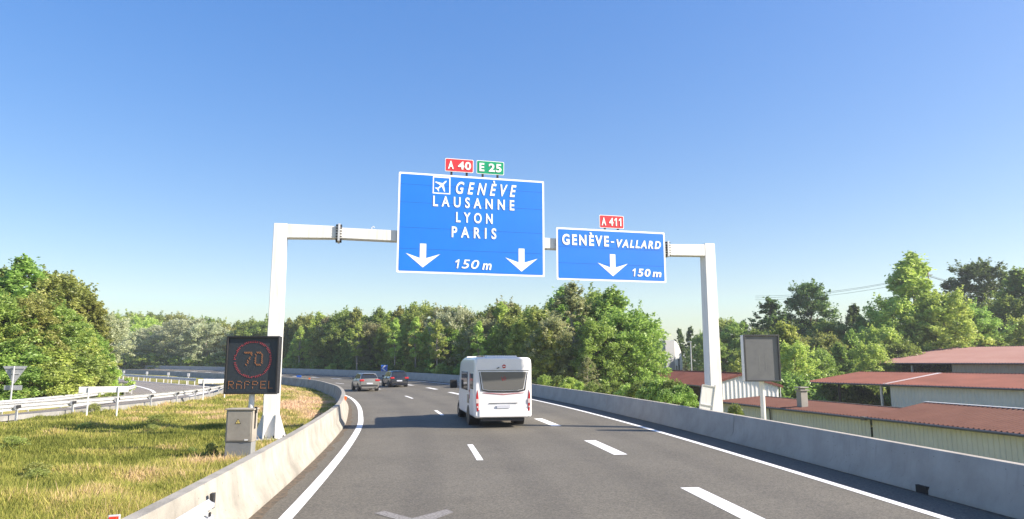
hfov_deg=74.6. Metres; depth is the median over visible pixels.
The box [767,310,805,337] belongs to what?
broadleaf tree
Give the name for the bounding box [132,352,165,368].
bush
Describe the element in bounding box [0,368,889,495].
ground
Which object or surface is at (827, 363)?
broadleaf tree
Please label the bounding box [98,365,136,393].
bush
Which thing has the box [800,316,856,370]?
broadleaf tree
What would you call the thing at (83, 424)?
bush
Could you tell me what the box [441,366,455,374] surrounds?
bush
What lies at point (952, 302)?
broadleaf tree
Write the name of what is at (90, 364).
bush
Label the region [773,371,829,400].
bush
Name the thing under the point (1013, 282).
broadleaf tree
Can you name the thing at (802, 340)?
broadleaf tree
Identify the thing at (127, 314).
broadleaf tree
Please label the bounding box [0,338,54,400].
bush
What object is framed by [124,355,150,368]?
bush
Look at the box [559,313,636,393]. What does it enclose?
broadleaf tree
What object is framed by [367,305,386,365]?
broadleaf tree
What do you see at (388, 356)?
broadleaf tree
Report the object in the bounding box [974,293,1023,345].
broadleaf tree
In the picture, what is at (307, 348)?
broadleaf tree
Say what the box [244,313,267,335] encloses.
broadleaf tree
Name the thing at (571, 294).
sparse tree
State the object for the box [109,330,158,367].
willow tree
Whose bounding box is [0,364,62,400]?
bush
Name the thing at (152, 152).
sky
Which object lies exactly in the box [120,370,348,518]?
concrete barrier
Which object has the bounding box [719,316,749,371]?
broadleaf tree
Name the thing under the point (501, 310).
broadleaf tree
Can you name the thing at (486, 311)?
broadleaf tree
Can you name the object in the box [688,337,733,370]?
broadleaf tree
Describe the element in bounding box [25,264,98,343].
broadleaf tree
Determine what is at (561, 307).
broadleaf tree
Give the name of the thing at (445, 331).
broadleaf tree
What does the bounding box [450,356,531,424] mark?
motorhome
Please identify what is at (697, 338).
broadleaf tree
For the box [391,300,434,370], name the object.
broadleaf tree
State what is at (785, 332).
broadleaf tree
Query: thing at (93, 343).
broadleaf tree
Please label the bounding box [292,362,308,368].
bush
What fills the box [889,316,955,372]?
broadleaf tree
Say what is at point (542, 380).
bush
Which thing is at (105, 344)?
broadleaf tree
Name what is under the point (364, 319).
broadleaf tree
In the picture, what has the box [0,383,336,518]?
grass
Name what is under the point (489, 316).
sparse tree
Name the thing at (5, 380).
bush
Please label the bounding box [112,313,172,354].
broadleaf tree
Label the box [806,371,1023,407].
open shed
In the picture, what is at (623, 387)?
bush
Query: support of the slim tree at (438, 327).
on the ground at (141, 379)
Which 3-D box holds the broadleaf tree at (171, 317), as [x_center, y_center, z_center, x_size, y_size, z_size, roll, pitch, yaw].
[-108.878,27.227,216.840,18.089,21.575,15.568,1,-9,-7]
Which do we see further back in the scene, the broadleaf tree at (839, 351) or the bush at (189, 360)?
the bush at (189, 360)
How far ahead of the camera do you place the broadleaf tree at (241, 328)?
172.76 m
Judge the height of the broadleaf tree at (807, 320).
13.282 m
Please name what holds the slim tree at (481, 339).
on the ground at (141, 379)
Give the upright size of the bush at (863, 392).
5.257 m
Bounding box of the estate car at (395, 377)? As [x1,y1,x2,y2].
[381,370,408,386]
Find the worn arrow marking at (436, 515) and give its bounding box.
[375,509,451,518]
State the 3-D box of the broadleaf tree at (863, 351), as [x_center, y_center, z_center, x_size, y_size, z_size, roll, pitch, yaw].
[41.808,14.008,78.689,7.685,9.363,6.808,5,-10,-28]
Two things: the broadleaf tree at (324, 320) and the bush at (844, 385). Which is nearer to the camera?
the bush at (844, 385)
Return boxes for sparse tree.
[477,309,498,352]
[545,280,604,381]
[576,355,602,390]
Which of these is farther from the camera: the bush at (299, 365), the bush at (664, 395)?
the bush at (299, 365)
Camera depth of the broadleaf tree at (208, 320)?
211.67 m
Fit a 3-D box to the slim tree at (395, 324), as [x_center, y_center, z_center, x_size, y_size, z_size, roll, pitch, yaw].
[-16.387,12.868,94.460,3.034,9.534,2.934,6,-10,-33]
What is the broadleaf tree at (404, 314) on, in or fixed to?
on the ground at (141, 379)
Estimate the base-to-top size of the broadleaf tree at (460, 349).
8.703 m
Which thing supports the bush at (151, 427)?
on the ground at (141, 379)
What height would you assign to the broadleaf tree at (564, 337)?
9.460 m
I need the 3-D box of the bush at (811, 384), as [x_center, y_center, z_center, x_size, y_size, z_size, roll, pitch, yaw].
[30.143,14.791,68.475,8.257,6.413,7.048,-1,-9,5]
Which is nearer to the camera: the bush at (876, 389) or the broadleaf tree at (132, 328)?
the bush at (876, 389)
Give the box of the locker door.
[470,394,472,412]
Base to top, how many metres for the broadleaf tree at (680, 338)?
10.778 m
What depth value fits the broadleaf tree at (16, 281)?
51.66 m
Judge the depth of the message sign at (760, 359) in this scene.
24.18 m
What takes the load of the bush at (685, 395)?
on the ground at (141, 379)
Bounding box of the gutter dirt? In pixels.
[249,380,1015,518]
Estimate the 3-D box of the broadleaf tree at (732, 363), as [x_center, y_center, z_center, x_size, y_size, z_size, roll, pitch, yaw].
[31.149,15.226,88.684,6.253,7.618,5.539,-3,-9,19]
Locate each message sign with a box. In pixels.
[223,336,281,407]
[740,335,781,418]
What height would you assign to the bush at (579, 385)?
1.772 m
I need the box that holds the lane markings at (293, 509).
[166,369,952,518]
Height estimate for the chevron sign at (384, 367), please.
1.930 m
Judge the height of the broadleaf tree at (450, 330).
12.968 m
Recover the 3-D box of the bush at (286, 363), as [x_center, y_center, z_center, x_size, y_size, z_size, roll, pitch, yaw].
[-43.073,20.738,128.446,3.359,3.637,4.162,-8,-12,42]
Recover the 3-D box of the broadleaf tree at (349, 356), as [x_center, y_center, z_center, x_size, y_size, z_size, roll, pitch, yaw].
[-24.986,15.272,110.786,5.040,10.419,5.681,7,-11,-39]
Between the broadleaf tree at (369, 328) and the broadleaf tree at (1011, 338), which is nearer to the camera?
the broadleaf tree at (1011, 338)
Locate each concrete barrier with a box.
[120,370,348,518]
[134,365,1023,518]
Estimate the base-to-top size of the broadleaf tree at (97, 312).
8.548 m
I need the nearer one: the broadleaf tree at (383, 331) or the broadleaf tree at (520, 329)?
the broadleaf tree at (520, 329)
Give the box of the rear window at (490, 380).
[481,372,525,389]
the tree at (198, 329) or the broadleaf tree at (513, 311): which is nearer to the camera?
the broadleaf tree at (513, 311)
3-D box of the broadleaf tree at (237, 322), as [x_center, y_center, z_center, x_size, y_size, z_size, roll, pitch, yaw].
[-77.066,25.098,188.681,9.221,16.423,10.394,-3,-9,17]
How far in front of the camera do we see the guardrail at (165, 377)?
80.95 m
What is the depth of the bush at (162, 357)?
174.21 m
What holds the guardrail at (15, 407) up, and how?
on the ground at (141, 379)
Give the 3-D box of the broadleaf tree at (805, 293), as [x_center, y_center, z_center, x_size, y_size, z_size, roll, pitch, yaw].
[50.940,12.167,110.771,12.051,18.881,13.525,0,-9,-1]
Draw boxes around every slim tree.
[291,326,308,362]
[348,321,366,369]
[386,317,402,364]
[406,316,425,372]
[426,319,448,372]
[470,320,490,355]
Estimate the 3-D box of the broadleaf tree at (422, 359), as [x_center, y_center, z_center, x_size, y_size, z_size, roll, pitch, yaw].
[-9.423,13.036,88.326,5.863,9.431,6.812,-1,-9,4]
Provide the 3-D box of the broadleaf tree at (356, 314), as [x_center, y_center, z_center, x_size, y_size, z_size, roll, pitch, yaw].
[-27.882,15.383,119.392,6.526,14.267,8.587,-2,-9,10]
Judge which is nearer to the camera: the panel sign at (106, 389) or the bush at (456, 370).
the panel sign at (106, 389)
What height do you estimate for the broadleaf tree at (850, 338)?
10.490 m
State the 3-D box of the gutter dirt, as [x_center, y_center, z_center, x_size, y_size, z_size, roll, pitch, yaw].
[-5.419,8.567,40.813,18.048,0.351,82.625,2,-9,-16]
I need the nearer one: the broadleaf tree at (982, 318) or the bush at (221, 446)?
the bush at (221, 446)
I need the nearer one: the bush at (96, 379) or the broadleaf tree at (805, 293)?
the bush at (96, 379)
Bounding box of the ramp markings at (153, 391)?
[74,379,210,406]
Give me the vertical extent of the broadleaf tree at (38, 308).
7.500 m
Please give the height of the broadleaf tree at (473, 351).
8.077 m
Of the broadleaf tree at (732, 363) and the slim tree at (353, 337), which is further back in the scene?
the slim tree at (353, 337)
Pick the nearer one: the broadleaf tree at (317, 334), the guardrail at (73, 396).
the guardrail at (73, 396)
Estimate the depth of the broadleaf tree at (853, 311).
105.59 m
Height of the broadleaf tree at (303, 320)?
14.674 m
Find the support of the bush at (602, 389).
on the ground at (141, 379)
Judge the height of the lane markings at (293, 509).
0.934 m
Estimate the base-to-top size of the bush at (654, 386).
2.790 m
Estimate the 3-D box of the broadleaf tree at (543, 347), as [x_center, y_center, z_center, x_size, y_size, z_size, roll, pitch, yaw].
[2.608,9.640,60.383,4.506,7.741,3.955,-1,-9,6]
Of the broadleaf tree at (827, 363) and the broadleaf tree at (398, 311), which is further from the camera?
the broadleaf tree at (398, 311)
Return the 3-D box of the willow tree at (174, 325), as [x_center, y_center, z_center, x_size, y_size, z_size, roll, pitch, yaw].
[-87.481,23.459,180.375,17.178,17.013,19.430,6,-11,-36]
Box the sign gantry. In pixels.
[256,223,722,439]
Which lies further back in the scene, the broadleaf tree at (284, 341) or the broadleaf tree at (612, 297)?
the broadleaf tree at (284, 341)
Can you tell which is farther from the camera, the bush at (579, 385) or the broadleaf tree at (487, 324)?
the broadleaf tree at (487, 324)
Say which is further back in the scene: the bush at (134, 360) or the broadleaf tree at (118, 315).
the broadleaf tree at (118, 315)
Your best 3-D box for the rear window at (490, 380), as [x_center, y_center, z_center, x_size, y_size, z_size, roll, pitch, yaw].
[-0.324,4.690,25.917,1.798,0.705,0.042,2,-9,-11]
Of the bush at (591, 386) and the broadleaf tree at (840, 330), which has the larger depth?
the broadleaf tree at (840, 330)
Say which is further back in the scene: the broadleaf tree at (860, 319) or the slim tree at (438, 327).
the broadleaf tree at (860, 319)
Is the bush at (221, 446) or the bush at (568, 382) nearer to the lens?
the bush at (221, 446)
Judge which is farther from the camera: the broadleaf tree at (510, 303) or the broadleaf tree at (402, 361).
the broadleaf tree at (402, 361)
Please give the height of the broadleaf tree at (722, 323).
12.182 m
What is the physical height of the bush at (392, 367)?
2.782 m
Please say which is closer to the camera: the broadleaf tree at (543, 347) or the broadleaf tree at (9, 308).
the broadleaf tree at (9, 308)
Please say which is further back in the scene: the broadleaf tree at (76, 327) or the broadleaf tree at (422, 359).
the broadleaf tree at (422, 359)
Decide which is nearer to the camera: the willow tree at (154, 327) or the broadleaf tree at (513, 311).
the broadleaf tree at (513, 311)
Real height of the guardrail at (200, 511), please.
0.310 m
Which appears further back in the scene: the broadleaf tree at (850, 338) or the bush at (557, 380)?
the broadleaf tree at (850, 338)
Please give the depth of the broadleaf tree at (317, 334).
122.29 m
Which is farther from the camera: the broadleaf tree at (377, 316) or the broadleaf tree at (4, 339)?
the broadleaf tree at (377, 316)
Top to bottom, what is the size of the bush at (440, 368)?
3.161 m
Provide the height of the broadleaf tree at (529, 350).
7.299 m
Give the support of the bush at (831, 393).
on the ground at (141, 379)
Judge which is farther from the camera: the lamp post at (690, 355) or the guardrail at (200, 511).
the lamp post at (690, 355)
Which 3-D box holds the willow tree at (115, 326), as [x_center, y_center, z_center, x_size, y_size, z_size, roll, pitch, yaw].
[-34.415,7.834,56.338,5.215,7.512,5.898,-3,-9,21]
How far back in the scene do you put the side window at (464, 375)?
28.46 m
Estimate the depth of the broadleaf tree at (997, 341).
90.37 m
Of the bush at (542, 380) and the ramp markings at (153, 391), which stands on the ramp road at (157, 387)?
the ramp markings at (153, 391)
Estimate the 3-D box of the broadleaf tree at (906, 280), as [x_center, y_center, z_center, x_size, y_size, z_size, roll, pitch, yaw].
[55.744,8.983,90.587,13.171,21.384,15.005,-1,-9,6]
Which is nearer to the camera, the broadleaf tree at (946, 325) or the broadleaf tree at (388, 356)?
the broadleaf tree at (946, 325)
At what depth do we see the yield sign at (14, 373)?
37.73 m
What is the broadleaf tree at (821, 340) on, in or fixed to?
on the ground at (141, 379)
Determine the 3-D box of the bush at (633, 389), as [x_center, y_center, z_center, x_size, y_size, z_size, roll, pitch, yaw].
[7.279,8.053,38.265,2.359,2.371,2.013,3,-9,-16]
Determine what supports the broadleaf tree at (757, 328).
on the ground at (141, 379)
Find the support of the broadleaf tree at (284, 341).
on the ground at (141, 379)
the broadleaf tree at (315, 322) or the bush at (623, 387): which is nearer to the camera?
the bush at (623, 387)
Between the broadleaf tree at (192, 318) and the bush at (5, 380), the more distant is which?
the broadleaf tree at (192, 318)
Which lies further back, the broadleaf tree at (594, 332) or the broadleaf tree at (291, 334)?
the broadleaf tree at (291, 334)
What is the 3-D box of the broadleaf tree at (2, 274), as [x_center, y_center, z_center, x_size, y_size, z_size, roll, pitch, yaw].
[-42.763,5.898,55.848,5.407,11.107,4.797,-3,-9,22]
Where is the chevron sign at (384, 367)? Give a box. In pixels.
[381,365,387,370]
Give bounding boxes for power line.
[768,272,995,299]
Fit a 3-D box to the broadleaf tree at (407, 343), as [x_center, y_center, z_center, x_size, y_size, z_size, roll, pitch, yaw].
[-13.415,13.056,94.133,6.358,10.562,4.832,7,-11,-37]
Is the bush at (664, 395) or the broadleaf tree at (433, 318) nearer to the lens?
the bush at (664, 395)
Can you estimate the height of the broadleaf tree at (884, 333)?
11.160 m
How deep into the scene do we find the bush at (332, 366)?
111.36 m
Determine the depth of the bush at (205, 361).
170.79 m
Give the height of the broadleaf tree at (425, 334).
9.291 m
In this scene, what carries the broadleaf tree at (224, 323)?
on the ground at (141, 379)
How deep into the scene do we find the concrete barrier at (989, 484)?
15.77 m
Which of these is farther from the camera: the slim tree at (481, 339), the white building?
the white building
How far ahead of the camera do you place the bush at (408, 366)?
88.44 m
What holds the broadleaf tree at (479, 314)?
on the ground at (141, 379)
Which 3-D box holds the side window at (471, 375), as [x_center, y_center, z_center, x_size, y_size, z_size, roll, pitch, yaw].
[-1.589,4.795,26.490,0.030,0.600,0.700,2,-9,-11]
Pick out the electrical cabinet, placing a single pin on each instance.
(241, 432)
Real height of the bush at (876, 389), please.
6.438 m
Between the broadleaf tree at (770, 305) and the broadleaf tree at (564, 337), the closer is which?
the broadleaf tree at (564, 337)
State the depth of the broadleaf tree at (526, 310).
73.05 m
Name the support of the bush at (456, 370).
on the ground at (141, 379)
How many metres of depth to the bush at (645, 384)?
36.29 m
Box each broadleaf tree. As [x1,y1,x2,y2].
[0,253,71,321]
[0,264,10,281]
[0,288,52,383]
[0,292,74,396]
[0,293,29,361]
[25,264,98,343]
[29,299,94,368]
[44,317,120,385]
[62,278,112,358]
[69,297,122,367]
[84,329,120,384]
[109,313,123,348]
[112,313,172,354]
[115,309,146,345]
[115,323,153,352]
[144,310,179,339]
[158,312,188,350]
[174,316,200,353]
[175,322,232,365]
[180,315,225,353]
[203,324,236,355]
[209,318,231,339]
[224,316,263,353]
[231,320,242,328]
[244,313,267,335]
[282,317,292,356]
[282,332,289,358]
[282,338,300,367]
[284,311,314,354]
[288,315,298,359]
[292,324,310,368]
[300,333,319,368]
[303,311,325,363]
[305,327,332,367]
[308,314,344,367]
[312,305,355,368]
[318,323,345,368]
[333,306,366,361]
[333,327,355,369]
[342,315,373,362]
[344,322,372,369]
[348,321,383,370]
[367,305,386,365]
[369,324,390,370]
[372,310,393,368]
[380,330,403,365]
[387,305,407,365]
[388,325,414,367]
[389,301,416,361]
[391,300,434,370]
[395,315,425,372]
[416,322,435,369]
[416,332,450,372]
[418,302,462,366]
[423,322,463,371]
[426,305,465,366]
[450,324,470,374]
[452,315,498,357]
[458,311,471,330]
[459,329,478,359]
[466,310,483,348]
[477,304,498,350]
[484,325,507,355]
[487,295,521,310]
[491,301,509,353]
[492,315,517,355]
[495,303,524,327]
[504,319,530,356]
[512,301,577,378]
[515,305,533,329]
[520,330,540,382]
[521,312,582,382]
[527,325,565,385]
[539,283,602,375]
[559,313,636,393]
[562,284,673,384]
[566,282,636,383]
[576,300,672,385]
[646,320,666,369]
[674,328,693,369]
[682,325,700,370]
[686,330,721,370]
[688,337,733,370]
[694,317,741,371]
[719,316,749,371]
[723,350,741,372]
[731,327,767,369]
[747,296,791,338]
[748,326,766,331]
[765,319,810,376]
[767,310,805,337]
[779,338,830,399]
[784,278,841,354]
[791,334,819,362]
[793,315,816,332]
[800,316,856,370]
[806,345,844,376]
[808,329,848,373]
[823,341,859,375]
[842,328,865,370]
[844,303,867,328]
[845,314,874,349]
[846,339,901,405]
[852,323,919,402]
[857,292,943,371]
[869,251,976,367]
[881,336,930,371]
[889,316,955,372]
[895,284,994,371]
[929,321,970,367]
[938,257,1023,345]
[947,297,1018,345]
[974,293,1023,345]
[974,322,1008,346]
[987,265,1023,344]
[1001,314,1023,345]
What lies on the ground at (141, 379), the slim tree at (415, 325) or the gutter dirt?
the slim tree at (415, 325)
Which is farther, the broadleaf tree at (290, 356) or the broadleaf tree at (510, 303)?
the broadleaf tree at (290, 356)
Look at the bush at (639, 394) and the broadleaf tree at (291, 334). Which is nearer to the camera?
the bush at (639, 394)
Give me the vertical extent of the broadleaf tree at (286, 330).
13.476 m
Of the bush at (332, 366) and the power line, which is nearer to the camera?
the bush at (332, 366)
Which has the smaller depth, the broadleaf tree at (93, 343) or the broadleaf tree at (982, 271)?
the broadleaf tree at (93, 343)
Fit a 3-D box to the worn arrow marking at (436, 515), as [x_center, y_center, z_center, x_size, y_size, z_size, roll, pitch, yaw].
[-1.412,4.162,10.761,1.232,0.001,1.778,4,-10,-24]
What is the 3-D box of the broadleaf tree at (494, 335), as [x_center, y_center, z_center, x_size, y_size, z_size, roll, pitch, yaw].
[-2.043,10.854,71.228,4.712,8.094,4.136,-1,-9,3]
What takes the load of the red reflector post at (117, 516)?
on the ground at (141, 379)
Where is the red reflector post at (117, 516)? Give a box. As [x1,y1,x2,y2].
[108,514,120,518]
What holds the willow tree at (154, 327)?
on the ground at (141, 379)
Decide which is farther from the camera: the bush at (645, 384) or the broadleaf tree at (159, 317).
the broadleaf tree at (159, 317)
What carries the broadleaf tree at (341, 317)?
on the ground at (141, 379)
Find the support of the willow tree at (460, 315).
on the ground at (141, 379)
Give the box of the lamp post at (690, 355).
[688,342,691,370]
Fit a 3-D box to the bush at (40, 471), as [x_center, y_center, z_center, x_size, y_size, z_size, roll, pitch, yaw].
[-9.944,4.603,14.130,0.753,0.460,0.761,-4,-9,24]
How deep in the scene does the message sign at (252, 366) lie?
18.23 m
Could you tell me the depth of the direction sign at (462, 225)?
24.06 m
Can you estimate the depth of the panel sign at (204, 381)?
42.62 m
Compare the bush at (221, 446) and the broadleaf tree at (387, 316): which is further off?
the broadleaf tree at (387, 316)
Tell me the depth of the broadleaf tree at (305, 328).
131.30 m
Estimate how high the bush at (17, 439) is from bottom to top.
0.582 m
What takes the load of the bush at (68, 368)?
on the ground at (141, 379)
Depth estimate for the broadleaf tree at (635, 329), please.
60.50 m
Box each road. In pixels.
[0,379,219,420]
[120,368,1008,518]
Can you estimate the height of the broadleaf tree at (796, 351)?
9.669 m
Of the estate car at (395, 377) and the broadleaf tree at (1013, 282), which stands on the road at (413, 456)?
the estate car at (395, 377)
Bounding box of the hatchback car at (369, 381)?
[351,373,379,390]
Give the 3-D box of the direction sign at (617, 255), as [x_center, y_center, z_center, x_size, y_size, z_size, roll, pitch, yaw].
[3.750,-0.423,25.251,4.370,2.505,0.108,2,-9,-14]
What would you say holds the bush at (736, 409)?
on the ground at (141, 379)
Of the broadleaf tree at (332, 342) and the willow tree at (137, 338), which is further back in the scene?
the willow tree at (137, 338)
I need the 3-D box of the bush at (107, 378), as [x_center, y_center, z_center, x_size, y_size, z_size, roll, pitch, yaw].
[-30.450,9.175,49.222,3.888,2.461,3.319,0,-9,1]
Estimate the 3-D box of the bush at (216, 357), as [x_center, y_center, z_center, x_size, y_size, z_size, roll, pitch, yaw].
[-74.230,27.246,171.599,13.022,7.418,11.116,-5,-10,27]
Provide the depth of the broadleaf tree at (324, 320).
128.46 m
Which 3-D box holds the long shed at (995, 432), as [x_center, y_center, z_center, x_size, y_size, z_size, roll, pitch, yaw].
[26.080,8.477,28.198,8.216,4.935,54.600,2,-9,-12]
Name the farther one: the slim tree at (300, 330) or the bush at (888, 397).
the slim tree at (300, 330)
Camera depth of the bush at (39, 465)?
14.67 m
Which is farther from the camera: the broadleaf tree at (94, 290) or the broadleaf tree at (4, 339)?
the broadleaf tree at (94, 290)
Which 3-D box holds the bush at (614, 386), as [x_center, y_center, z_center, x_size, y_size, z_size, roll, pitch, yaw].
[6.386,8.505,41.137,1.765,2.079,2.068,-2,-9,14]
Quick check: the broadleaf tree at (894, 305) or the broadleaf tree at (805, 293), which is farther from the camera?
the broadleaf tree at (805, 293)
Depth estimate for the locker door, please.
26.24 m
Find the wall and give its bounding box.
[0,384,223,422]
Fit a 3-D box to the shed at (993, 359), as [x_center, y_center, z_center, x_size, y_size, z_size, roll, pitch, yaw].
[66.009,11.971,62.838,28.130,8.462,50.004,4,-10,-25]
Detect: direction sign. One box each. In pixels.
[396,158,544,276]
[556,215,665,282]
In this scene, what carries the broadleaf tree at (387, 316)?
on the ground at (141, 379)
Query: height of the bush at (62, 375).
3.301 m
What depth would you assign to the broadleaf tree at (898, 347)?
82.40 m
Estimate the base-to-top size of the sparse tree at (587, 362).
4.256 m
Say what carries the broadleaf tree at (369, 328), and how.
on the ground at (141, 379)
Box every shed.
[648,370,782,407]
[723,387,1023,463]
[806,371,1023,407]
[878,346,1023,373]
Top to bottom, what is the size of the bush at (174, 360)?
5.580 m
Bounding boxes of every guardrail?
[0,378,223,419]
[0,382,134,414]
[119,374,195,384]
[176,492,215,518]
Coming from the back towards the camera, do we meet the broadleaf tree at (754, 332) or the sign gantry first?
the broadleaf tree at (754, 332)
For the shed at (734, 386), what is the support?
on the ground at (141, 379)
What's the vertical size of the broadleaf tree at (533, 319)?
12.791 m
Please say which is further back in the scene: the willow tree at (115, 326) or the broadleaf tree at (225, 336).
the broadleaf tree at (225, 336)
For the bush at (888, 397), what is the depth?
75.23 m
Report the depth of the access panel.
25.25 m
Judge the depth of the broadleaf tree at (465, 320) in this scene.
86.99 m
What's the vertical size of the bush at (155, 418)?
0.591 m
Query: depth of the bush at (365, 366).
100.10 m
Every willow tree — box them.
[90,311,143,385]
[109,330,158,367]
[124,323,179,365]
[150,315,217,365]
[424,303,475,366]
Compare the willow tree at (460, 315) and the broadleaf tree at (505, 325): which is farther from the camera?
the willow tree at (460, 315)
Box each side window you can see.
[461,371,467,389]
[470,373,472,388]
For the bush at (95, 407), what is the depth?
32.65 m
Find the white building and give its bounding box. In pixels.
[651,340,682,369]
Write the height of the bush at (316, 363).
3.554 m
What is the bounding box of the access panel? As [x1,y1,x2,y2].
[699,384,715,409]
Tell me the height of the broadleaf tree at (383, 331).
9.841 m
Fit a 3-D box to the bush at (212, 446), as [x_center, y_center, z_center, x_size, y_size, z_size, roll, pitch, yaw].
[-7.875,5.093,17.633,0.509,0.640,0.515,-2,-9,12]
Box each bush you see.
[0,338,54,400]
[0,357,84,397]
[0,361,19,396]
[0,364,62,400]
[0,435,30,448]
[15,467,61,478]
[17,461,52,477]
[23,343,94,398]
[35,364,93,398]
[64,349,119,397]
[71,367,100,398]
[74,422,92,428]
[84,402,104,411]
[94,368,122,396]
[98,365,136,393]
[118,354,136,368]
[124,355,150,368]
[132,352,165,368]
[141,424,160,431]
[143,414,168,421]
[147,353,179,368]
[167,354,193,365]
[181,354,203,365]
[190,356,221,366]
[198,352,225,366]
[200,442,221,456]
[218,439,224,451]
[282,358,293,367]
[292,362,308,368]
[310,359,326,368]
[325,362,338,369]
[341,359,359,369]
[358,363,371,370]
[387,364,398,370]
[401,360,418,372]
[430,362,447,373]
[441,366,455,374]
[452,363,459,374]
[537,374,554,385]
[548,375,562,386]
[558,377,576,388]
[574,380,584,389]
[582,381,598,391]
[595,384,611,394]
[605,382,621,394]
[613,382,634,397]
[624,380,643,397]
[634,389,650,398]
[635,378,653,394]
[638,375,667,400]
[653,388,679,403]
[656,378,689,404]
[669,383,698,407]
[727,403,744,415]
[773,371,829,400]
[784,374,831,399]
[808,384,871,424]
[813,372,849,393]
[836,371,887,404]
[843,385,890,430]
[850,370,890,405]
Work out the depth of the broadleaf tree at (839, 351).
78.66 m
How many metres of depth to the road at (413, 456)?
15.09 m
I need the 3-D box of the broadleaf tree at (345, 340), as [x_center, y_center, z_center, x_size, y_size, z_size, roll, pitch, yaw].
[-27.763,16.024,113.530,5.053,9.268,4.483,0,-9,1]
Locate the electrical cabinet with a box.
[224,407,259,457]
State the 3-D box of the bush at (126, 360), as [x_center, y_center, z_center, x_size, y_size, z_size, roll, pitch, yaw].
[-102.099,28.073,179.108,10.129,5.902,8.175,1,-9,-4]
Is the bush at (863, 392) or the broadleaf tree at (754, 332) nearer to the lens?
the bush at (863, 392)
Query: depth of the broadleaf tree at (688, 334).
126.97 m
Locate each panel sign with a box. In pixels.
[78,386,128,415]
[198,379,224,399]
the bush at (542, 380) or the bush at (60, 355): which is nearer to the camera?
the bush at (60, 355)
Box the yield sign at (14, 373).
[3,366,26,399]
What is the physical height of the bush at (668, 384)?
2.650 m
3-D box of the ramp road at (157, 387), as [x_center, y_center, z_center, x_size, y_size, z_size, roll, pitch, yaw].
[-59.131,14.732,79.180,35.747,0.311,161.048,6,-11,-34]
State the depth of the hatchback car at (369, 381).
56.88 m
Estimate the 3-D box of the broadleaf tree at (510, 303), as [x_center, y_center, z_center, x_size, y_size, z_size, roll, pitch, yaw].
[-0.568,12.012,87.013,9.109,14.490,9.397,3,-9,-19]
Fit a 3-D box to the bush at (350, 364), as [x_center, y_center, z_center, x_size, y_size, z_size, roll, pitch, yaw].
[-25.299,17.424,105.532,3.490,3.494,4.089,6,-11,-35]
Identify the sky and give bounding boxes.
[0,0,1023,361]

